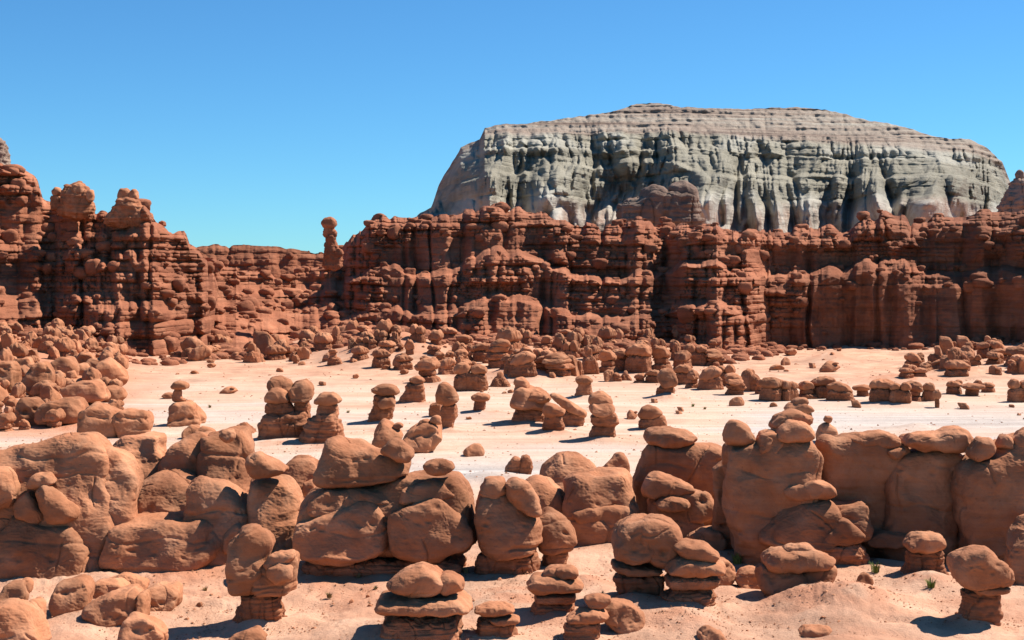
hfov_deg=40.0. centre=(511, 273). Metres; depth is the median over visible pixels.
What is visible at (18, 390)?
slab rock
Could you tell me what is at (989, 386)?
layered rock
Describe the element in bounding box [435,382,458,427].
hoodoo
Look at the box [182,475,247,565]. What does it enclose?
rock formation
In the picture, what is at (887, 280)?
cliff
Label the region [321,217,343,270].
rock spire
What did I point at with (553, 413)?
hoodoo
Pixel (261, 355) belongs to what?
goblin rock
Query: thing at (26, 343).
rock formation
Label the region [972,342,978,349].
layered rock
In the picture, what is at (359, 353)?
layered rock
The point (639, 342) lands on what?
slab rock
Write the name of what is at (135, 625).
boulder
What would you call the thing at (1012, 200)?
butte
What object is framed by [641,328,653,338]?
goblin rock
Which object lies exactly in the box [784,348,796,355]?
boulder
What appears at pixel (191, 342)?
slab rock
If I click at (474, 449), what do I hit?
boulder
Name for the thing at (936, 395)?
hoodoo
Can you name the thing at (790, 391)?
layered rock
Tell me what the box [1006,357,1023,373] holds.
goblin rock
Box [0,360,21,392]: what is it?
boulder
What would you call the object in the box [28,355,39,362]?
layered rock
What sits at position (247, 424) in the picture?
rock formation
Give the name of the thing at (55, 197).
rock spire
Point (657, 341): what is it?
layered rock
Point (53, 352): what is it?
slab rock
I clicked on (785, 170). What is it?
mesa
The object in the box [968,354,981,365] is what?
layered rock
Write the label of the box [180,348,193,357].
goblin rock
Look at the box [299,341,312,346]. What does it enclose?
goblin rock
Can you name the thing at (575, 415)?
hoodoo
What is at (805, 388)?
goblin rock
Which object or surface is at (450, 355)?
layered rock
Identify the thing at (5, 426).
goblin rock
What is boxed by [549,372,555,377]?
boulder
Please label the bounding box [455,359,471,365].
layered rock
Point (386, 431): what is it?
rock formation
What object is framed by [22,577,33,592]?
boulder
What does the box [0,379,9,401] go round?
rock formation
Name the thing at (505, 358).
goblin rock
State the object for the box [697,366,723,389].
slab rock
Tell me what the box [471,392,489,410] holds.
hoodoo
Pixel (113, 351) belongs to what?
goblin rock
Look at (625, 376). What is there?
goblin rock
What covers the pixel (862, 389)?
hoodoo
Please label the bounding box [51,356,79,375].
boulder
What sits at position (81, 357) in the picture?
goblin rock
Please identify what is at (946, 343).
goblin rock
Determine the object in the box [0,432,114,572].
rock formation
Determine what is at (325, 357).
slab rock
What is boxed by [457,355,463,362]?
goblin rock
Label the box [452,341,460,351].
slab rock
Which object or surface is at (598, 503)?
rock formation
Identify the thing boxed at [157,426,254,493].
rock formation
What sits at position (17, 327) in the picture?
slab rock
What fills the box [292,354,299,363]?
goblin rock
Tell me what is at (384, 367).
boulder
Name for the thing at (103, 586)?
boulder
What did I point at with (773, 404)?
boulder
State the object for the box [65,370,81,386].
hoodoo
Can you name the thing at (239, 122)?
sky
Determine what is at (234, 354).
goblin rock
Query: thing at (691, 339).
layered rock
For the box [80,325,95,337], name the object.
goblin rock
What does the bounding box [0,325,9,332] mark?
layered rock
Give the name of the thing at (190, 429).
rock formation
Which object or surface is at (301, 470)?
rock formation
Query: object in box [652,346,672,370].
goblin rock
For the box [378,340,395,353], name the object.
layered rock
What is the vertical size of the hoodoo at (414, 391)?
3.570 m
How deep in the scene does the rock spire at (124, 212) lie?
243.78 m
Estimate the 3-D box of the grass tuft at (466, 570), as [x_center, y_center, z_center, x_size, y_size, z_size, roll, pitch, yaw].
[-2.161,13.704,65.019,0.475,0.331,0.434,0,0,35]
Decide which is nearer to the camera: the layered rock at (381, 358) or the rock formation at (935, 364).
the rock formation at (935, 364)
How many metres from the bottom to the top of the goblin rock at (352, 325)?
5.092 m
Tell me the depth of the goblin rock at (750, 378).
166.04 m
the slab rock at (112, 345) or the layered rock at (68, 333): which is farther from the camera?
the layered rock at (68, 333)
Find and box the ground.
[0,332,1023,639]
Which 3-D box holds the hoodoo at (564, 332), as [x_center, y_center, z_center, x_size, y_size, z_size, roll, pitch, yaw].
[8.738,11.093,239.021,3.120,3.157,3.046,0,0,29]
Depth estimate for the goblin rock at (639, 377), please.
179.20 m
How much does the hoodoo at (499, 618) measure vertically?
2.058 m
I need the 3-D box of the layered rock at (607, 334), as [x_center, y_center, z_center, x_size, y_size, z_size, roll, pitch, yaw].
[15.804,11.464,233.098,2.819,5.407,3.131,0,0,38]
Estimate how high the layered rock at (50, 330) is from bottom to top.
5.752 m
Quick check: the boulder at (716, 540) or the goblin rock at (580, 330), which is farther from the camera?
the goblin rock at (580, 330)
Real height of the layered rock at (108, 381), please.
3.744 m
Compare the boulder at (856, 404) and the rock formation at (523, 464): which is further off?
the boulder at (856, 404)
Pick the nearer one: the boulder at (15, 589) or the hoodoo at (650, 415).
the boulder at (15, 589)
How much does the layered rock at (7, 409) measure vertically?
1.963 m
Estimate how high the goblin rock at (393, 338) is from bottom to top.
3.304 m
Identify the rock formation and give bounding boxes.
[0,328,11,337]
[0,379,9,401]
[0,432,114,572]
[0,472,89,578]
[3,396,14,403]
[22,339,30,348]
[32,336,41,348]
[40,383,61,400]
[75,329,90,341]
[104,445,143,525]
[113,431,166,478]
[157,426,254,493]
[181,424,215,438]
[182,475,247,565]
[219,386,237,393]
[236,422,256,432]
[245,451,303,553]
[253,331,279,355]
[282,455,318,498]
[292,435,476,576]
[371,418,403,447]
[403,415,441,452]
[473,476,542,575]
[504,454,532,474]
[526,474,563,513]
[538,506,576,566]
[539,451,595,490]
[562,467,639,545]
[563,593,610,639]
[627,410,637,419]
[632,426,721,525]
[641,471,713,537]
[712,408,823,564]
[758,479,873,565]
[809,363,815,367]
[815,415,838,438]
[815,429,910,557]
[819,360,839,371]
[864,425,973,563]
[919,361,932,370]
[930,358,940,369]
[950,427,1023,560]
[955,342,974,356]
[957,402,969,409]
[984,336,1005,348]
[1004,514,1023,584]
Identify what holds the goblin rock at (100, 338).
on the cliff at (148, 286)
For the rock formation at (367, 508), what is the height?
7.227 m
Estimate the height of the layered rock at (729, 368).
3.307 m
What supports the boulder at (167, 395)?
on the ground
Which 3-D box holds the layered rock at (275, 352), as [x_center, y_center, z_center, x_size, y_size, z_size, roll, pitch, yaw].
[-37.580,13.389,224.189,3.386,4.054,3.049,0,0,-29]
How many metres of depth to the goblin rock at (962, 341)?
231.18 m
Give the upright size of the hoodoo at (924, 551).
2.878 m
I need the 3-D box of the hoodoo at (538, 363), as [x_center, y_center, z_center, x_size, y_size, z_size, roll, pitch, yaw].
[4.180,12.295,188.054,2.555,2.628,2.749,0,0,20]
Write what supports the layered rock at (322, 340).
on the ground
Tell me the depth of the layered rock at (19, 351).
186.05 m
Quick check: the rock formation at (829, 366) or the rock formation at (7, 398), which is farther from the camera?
the rock formation at (829, 366)
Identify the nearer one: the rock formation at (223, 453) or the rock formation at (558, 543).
the rock formation at (558, 543)
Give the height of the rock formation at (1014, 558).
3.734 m
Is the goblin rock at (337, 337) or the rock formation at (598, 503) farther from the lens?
the goblin rock at (337, 337)
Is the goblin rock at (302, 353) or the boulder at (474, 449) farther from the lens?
the goblin rock at (302, 353)
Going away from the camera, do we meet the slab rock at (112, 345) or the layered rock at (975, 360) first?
the layered rock at (975, 360)
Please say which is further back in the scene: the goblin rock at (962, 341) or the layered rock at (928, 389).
the goblin rock at (962, 341)
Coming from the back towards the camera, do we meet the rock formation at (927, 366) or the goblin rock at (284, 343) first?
the goblin rock at (284, 343)
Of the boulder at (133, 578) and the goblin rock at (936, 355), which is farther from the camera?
the goblin rock at (936, 355)
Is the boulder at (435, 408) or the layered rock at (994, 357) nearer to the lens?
the boulder at (435, 408)
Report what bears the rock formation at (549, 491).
on the ground
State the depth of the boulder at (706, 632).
53.06 m
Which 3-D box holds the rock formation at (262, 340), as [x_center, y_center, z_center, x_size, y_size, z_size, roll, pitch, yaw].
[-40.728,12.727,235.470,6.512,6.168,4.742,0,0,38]
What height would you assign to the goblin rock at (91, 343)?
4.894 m
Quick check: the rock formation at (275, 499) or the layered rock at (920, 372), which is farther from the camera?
the layered rock at (920, 372)
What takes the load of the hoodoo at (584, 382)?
on the ground
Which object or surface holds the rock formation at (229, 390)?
on the ground
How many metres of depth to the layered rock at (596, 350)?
216.00 m
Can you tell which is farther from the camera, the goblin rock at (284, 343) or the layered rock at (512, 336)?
the goblin rock at (284, 343)
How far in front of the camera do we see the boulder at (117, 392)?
153.26 m
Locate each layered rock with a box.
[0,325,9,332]
[4,406,14,413]
[9,342,28,358]
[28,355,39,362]
[41,334,59,342]
[42,326,61,337]
[53,337,75,356]
[61,329,73,337]
[99,350,124,359]
[100,351,128,368]
[100,377,122,386]
[107,335,124,344]
[108,399,124,409]
[170,351,181,357]
[208,345,220,351]
[208,346,219,353]
[212,334,231,342]
[265,345,286,359]
[284,346,297,357]
[313,332,332,350]
[351,346,369,360]
[356,336,370,347]
[360,331,373,338]
[368,339,376,349]
[371,349,390,367]
[373,329,387,344]
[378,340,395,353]
[394,355,412,369]
[409,324,425,342]
[427,344,440,355]
[442,327,456,338]
[445,352,453,358]
[453,362,488,390]
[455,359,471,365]
[466,345,473,353]
[468,351,472,360]
[472,342,489,361]
[496,327,522,354]
[519,328,531,344]
[533,348,552,360]
[563,340,577,357]
[566,331,582,347]
[576,348,583,354]
[584,344,601,360]
[598,326,616,342]
[612,349,628,370]
[624,343,651,372]
[645,369,658,382]
[650,337,665,348]
[673,328,678,339]
[673,364,691,384]
[683,344,707,365]
[684,335,695,344]
[718,364,735,385]
[758,377,782,400]
[780,380,798,400]
[810,376,835,398]
[869,378,894,401]
[889,382,911,402]
[898,368,913,378]
[902,364,916,373]
[914,367,927,376]
[922,382,934,400]
[944,359,969,376]
[946,381,961,394]
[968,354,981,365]
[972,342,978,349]
[976,340,999,358]
[981,382,994,392]
[986,352,1003,363]
[989,348,1006,360]
[1005,346,1023,365]
[1007,378,1023,401]
[1010,354,1023,361]
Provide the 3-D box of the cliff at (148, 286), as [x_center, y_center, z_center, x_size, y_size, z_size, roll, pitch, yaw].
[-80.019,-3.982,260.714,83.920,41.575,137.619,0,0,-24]
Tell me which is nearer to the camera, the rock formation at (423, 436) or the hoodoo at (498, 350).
the rock formation at (423, 436)
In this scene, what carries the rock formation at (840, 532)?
on the ground
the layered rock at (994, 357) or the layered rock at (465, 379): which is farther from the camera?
the layered rock at (994, 357)
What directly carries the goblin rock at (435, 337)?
on the ground
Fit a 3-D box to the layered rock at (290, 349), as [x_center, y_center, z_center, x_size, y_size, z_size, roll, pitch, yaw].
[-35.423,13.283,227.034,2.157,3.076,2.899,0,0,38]
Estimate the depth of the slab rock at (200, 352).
221.56 m
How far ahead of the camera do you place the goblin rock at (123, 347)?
211.61 m
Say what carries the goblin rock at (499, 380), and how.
on the ground
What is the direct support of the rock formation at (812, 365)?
on the ground
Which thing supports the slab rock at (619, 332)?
on the ground
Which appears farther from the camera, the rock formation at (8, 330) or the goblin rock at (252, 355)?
the goblin rock at (252, 355)
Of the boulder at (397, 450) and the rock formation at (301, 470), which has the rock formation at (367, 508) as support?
the boulder at (397, 450)
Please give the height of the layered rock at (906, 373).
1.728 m
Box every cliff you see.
[0,163,217,365]
[196,244,322,277]
[204,257,435,360]
[330,201,797,366]
[757,209,1023,350]
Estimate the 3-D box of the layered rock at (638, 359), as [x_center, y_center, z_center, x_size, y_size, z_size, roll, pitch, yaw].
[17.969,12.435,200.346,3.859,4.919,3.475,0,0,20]
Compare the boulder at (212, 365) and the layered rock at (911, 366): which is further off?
the boulder at (212, 365)
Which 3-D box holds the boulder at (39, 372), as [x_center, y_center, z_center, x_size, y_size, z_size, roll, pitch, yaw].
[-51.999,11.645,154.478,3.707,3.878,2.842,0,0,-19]
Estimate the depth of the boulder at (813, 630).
53.80 m
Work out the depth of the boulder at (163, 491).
70.03 m
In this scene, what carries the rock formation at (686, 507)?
on the ground
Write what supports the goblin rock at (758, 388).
on the ground
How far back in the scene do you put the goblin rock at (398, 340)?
215.42 m
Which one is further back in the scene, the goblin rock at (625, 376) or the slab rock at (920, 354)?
the slab rock at (920, 354)
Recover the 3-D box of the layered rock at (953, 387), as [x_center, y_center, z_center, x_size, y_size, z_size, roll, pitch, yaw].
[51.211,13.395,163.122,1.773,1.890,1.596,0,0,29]
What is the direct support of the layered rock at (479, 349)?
on the ground
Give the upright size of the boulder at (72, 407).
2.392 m
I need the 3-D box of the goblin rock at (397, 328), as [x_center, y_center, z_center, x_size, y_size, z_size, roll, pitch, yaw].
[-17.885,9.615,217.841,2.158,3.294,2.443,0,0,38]
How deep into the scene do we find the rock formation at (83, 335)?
217.21 m
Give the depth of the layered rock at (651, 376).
178.99 m
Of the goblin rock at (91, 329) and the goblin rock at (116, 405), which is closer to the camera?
the goblin rock at (116, 405)
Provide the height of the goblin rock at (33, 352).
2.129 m
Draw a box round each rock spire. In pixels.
[0,138,10,164]
[50,187,61,210]
[56,181,95,219]
[103,188,154,228]
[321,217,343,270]
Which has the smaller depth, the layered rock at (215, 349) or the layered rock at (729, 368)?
the layered rock at (729, 368)
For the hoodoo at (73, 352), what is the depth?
185.58 m
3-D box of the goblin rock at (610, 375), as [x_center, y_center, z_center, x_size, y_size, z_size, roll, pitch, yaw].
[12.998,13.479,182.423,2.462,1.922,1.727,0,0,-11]
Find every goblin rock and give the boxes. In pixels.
[0,333,14,350]
[0,347,13,360]
[0,412,15,431]
[0,423,10,429]
[5,399,17,406]
[20,365,29,378]
[26,349,38,357]
[42,408,65,427]
[50,318,64,327]
[55,372,65,393]
[76,352,95,363]
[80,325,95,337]
[82,367,101,379]
[85,337,98,349]
[97,336,104,341]
[101,346,116,354]
[109,402,119,408]
[117,343,127,354]
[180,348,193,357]
[230,352,238,358]
[243,342,261,362]
[257,348,265,361]
[273,338,293,347]
[288,347,309,360]
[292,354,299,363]
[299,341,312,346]
[308,326,321,333]
[331,326,342,344]
[345,320,358,330]
[348,337,356,349]
[374,319,392,339]
[389,331,396,346]
[391,324,401,338]
[392,359,398,369]
[396,333,400,346]
[397,343,404,351]
[404,339,414,355]
[414,357,440,382]
[428,329,443,345]
[454,348,467,359]
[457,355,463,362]
[490,372,510,386]
[499,354,513,368]
[503,354,515,373]
[518,347,534,362]
[554,332,564,351]
[567,355,583,376]
[573,327,584,336]
[582,334,592,346]
[582,347,598,373]
[592,336,602,348]
[598,349,618,372]
[603,369,621,381]
[621,370,631,380]
[633,373,645,382]
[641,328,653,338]
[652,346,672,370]
[670,339,680,351]
[670,343,677,359]
[685,369,698,387]
[741,368,759,390]
[755,379,762,393]
[798,381,816,398]
[907,380,923,401]
[927,345,942,362]
[939,336,957,353]
[947,347,970,367]
[957,335,973,347]
[988,365,1001,374]
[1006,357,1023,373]
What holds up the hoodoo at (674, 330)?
on the ground
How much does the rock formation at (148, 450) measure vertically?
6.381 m
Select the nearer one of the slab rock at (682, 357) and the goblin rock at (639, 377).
the goblin rock at (639, 377)
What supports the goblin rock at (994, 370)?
on the ground
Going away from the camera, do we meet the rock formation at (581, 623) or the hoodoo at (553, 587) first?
the rock formation at (581, 623)
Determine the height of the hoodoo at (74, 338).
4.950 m
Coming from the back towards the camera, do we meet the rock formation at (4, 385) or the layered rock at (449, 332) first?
the layered rock at (449, 332)
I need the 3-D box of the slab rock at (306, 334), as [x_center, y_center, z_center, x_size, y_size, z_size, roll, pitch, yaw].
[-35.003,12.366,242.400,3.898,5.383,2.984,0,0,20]
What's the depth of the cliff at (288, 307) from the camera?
275.15 m
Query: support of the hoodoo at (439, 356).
on the ground
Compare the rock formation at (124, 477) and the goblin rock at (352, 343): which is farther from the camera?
the goblin rock at (352, 343)
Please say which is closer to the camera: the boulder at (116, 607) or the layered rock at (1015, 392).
the boulder at (116, 607)
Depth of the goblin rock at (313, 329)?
251.85 m
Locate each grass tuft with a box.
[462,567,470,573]
[731,552,744,564]
[868,562,880,572]
[925,577,937,587]
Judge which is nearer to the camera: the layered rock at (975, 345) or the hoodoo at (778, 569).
the hoodoo at (778, 569)
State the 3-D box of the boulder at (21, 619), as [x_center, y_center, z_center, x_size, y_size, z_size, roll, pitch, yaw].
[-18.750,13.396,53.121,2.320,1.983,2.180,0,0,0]
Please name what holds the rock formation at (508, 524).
on the ground
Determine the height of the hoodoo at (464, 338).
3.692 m
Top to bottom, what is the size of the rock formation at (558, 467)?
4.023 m
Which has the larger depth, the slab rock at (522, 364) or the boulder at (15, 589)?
the slab rock at (522, 364)
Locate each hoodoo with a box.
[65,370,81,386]
[67,349,77,357]
[70,334,81,352]
[96,341,105,352]
[167,380,206,426]
[225,523,299,623]
[257,375,313,439]
[298,392,344,442]
[327,349,342,365]
[357,325,372,333]
[367,383,399,421]
[374,561,472,639]
[397,376,425,402]
[434,352,444,361]
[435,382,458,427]
[454,334,472,345]
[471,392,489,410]
[474,601,519,637]
[482,353,488,362]
[485,338,510,367]
[510,377,550,421]
[526,564,583,615]
[534,356,547,370]
[539,335,552,347]
[542,353,574,375]
[542,402,565,430]
[550,393,586,425]
[560,329,570,338]
[575,375,592,395]
[588,391,618,436]
[610,513,682,595]
[637,404,666,428]
[656,368,677,394]
[659,538,726,606]
[672,324,676,337]
[705,349,725,365]
[708,340,719,349]
[724,373,746,394]
[754,542,836,595]
[784,397,814,423]
[852,384,870,395]
[900,531,948,574]
[932,389,941,407]
[946,545,1014,625]
[960,383,984,395]
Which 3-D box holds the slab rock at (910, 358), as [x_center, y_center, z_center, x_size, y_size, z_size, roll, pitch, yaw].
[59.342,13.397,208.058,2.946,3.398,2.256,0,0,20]
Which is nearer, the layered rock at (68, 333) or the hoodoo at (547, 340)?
the layered rock at (68, 333)
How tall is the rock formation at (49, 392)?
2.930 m
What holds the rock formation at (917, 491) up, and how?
on the ground
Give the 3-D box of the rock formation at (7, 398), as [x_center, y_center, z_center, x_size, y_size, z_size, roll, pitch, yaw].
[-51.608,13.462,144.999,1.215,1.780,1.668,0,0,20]
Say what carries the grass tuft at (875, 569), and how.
on the ground
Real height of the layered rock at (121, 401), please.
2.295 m
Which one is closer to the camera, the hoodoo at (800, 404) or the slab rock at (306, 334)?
the hoodoo at (800, 404)
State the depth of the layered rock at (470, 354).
210.22 m
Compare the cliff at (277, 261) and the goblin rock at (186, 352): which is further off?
the cliff at (277, 261)
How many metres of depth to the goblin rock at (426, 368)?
181.38 m
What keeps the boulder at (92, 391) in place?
on the ground
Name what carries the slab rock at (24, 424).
on the ground
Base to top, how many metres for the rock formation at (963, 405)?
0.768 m
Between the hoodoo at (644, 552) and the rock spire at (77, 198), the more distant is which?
the rock spire at (77, 198)
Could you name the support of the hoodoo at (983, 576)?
on the ground
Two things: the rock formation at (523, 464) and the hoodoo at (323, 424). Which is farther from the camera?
the hoodoo at (323, 424)
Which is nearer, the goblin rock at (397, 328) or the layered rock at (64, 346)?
the layered rock at (64, 346)
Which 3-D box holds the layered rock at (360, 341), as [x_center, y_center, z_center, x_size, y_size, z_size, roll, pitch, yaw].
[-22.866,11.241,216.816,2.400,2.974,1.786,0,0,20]
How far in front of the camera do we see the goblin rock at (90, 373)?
161.91 m
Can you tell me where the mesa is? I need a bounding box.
[417,103,1009,232]
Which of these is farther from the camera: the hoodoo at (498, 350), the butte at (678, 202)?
the butte at (678, 202)
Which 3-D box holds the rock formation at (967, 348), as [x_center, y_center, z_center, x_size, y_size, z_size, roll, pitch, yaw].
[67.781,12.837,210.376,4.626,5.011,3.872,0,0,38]
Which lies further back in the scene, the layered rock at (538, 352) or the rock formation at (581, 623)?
the layered rock at (538, 352)
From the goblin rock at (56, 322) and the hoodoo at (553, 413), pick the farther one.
the goblin rock at (56, 322)
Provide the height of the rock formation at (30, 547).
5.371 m
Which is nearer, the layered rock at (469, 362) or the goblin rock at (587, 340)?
the layered rock at (469, 362)
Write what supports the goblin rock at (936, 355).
on the ground
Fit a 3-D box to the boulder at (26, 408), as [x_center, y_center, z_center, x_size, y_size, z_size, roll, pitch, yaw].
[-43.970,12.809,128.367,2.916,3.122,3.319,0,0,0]
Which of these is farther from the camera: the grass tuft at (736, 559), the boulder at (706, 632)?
the grass tuft at (736, 559)
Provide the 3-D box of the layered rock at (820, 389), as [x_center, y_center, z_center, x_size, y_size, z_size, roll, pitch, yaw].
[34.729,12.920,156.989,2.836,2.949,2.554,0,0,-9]
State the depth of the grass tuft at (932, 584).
60.93 m
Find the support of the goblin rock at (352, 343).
on the ground
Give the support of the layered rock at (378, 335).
on the ground
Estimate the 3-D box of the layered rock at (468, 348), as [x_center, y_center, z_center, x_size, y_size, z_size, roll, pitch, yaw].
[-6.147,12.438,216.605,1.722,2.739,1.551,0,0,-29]
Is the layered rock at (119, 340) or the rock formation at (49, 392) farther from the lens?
the layered rock at (119, 340)
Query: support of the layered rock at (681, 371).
on the ground
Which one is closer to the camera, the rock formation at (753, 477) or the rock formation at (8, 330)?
the rock formation at (753, 477)
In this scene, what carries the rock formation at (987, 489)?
on the ground
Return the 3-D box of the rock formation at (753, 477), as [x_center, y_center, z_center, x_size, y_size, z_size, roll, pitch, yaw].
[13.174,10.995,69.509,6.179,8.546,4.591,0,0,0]
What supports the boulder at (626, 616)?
on the ground
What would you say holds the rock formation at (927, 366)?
on the ground
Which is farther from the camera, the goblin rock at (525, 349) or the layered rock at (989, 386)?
the goblin rock at (525, 349)
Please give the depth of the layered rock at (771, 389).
153.38 m
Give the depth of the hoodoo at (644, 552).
58.57 m
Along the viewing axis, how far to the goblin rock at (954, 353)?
191.09 m
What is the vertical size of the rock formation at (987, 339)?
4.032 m
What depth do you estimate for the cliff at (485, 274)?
263.62 m
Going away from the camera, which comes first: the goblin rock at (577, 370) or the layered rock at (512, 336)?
the goblin rock at (577, 370)
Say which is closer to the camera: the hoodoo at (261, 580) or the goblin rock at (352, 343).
the hoodoo at (261, 580)
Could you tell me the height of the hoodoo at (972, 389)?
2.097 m
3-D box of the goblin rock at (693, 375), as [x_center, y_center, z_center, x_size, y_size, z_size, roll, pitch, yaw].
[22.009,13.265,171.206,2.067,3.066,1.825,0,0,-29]
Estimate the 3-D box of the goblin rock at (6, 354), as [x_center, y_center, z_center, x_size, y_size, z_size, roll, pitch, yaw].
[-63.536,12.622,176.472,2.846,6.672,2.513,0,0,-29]
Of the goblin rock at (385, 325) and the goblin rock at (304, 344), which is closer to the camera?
the goblin rock at (385, 325)
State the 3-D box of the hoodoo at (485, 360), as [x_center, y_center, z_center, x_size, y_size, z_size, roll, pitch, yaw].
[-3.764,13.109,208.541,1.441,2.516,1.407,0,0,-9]
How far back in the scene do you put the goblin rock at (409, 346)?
211.24 m
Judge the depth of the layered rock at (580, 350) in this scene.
220.15 m
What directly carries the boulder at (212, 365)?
on the ground
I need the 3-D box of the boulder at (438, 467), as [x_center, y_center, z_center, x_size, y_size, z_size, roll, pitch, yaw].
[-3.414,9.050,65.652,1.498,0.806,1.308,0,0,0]
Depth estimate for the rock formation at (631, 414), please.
135.93 m
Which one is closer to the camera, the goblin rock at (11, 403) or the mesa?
the goblin rock at (11, 403)
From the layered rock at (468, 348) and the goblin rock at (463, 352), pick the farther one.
the layered rock at (468, 348)
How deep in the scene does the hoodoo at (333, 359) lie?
207.14 m
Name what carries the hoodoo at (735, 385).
on the ground
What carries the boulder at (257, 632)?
on the ground
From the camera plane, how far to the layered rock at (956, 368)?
184.96 m
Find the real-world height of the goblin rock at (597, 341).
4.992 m
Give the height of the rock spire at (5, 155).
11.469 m
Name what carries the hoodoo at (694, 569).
on the ground
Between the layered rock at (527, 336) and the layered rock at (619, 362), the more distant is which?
the layered rock at (527, 336)
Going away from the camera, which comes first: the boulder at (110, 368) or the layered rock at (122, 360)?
the boulder at (110, 368)
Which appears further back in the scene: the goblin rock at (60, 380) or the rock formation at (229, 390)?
the rock formation at (229, 390)
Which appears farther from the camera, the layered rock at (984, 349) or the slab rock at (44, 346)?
the layered rock at (984, 349)
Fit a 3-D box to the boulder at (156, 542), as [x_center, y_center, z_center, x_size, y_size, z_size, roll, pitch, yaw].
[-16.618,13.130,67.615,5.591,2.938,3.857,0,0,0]
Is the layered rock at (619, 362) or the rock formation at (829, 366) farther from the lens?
the layered rock at (619, 362)
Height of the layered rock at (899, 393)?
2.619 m
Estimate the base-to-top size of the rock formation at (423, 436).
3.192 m
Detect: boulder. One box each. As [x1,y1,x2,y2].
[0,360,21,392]
[0,579,28,601]
[0,598,51,639]
[12,396,44,426]
[14,356,34,365]
[21,361,55,394]
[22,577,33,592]
[29,596,46,615]
[34,396,88,424]
[48,574,94,616]
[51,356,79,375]
[60,379,110,403]
[77,401,121,437]
[79,362,89,375]
[81,583,150,626]
[85,358,99,367]
[92,577,130,598]
[95,357,128,384]
[98,511,220,572]
[104,385,127,401]
[110,572,149,589]
[112,408,153,437]
[117,611,168,639]
[137,468,196,513]
[147,581,182,610]
[161,392,172,398]
[207,363,215,367]
[228,625,267,639]
[380,437,414,462]
[381,365,390,369]
[400,369,408,374]
[423,458,454,475]
[429,402,441,416]
[463,443,484,456]
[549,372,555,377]
[603,452,629,471]
[604,598,644,633]
[686,525,727,550]
[696,625,725,639]
[718,557,735,585]
[729,397,744,405]
[735,565,759,588]
[769,364,784,369]
[769,402,777,406]
[781,357,790,364]
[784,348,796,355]
[798,624,831,637]
[851,400,860,407]
[857,572,873,585]
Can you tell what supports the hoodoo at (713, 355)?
on the ground
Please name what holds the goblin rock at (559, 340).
on the ground
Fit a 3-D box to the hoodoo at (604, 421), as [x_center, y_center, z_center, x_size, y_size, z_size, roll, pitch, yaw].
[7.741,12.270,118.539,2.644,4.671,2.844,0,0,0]
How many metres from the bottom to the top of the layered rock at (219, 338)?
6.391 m
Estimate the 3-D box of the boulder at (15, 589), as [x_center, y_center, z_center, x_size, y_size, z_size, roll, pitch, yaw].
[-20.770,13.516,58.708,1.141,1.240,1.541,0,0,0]
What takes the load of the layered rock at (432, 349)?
on the ground
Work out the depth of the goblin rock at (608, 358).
198.81 m
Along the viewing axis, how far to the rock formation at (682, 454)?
75.61 m
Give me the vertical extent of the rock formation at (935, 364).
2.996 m
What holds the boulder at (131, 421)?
on the ground
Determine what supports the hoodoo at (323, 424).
on the ground
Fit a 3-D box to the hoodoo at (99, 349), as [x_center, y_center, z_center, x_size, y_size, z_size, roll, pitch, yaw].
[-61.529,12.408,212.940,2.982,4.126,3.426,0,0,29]
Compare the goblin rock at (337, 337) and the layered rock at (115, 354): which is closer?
the layered rock at (115, 354)
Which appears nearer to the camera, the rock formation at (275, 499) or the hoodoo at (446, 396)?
the rock formation at (275, 499)
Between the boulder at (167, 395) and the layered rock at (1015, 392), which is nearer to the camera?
the layered rock at (1015, 392)
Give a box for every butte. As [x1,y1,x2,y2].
[616,180,704,227]
[996,170,1023,212]
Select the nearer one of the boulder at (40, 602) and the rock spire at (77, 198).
the boulder at (40, 602)
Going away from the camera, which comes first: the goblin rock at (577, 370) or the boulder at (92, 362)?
the boulder at (92, 362)
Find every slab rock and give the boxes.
[10,382,25,397]
[12,322,23,333]
[18,419,30,429]
[25,331,36,346]
[29,380,56,396]
[37,341,53,352]
[47,346,59,359]
[101,342,119,351]
[180,336,204,349]
[188,345,212,360]
[297,329,315,344]
[322,353,329,361]
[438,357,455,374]
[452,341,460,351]
[507,351,536,377]
[614,328,623,338]
[634,340,645,343]
[673,350,692,368]
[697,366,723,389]
[826,381,854,400]
[904,352,921,367]
[917,352,924,361]
[938,355,948,369]
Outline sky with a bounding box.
[0,0,1023,253]
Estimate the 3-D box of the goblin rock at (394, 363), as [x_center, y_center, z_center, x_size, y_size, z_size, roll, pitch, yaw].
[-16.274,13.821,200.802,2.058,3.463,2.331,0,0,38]
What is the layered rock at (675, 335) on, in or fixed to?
on the ground
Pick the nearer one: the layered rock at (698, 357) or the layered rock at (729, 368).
the layered rock at (729, 368)
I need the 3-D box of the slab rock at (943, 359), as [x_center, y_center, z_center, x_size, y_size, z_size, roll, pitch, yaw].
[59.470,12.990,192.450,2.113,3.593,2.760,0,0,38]
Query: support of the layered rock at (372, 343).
on the ground
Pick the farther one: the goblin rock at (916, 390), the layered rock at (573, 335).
the layered rock at (573, 335)
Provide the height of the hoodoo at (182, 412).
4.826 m
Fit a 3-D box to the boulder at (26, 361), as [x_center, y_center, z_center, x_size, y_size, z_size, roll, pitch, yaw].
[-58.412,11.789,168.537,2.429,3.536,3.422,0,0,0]

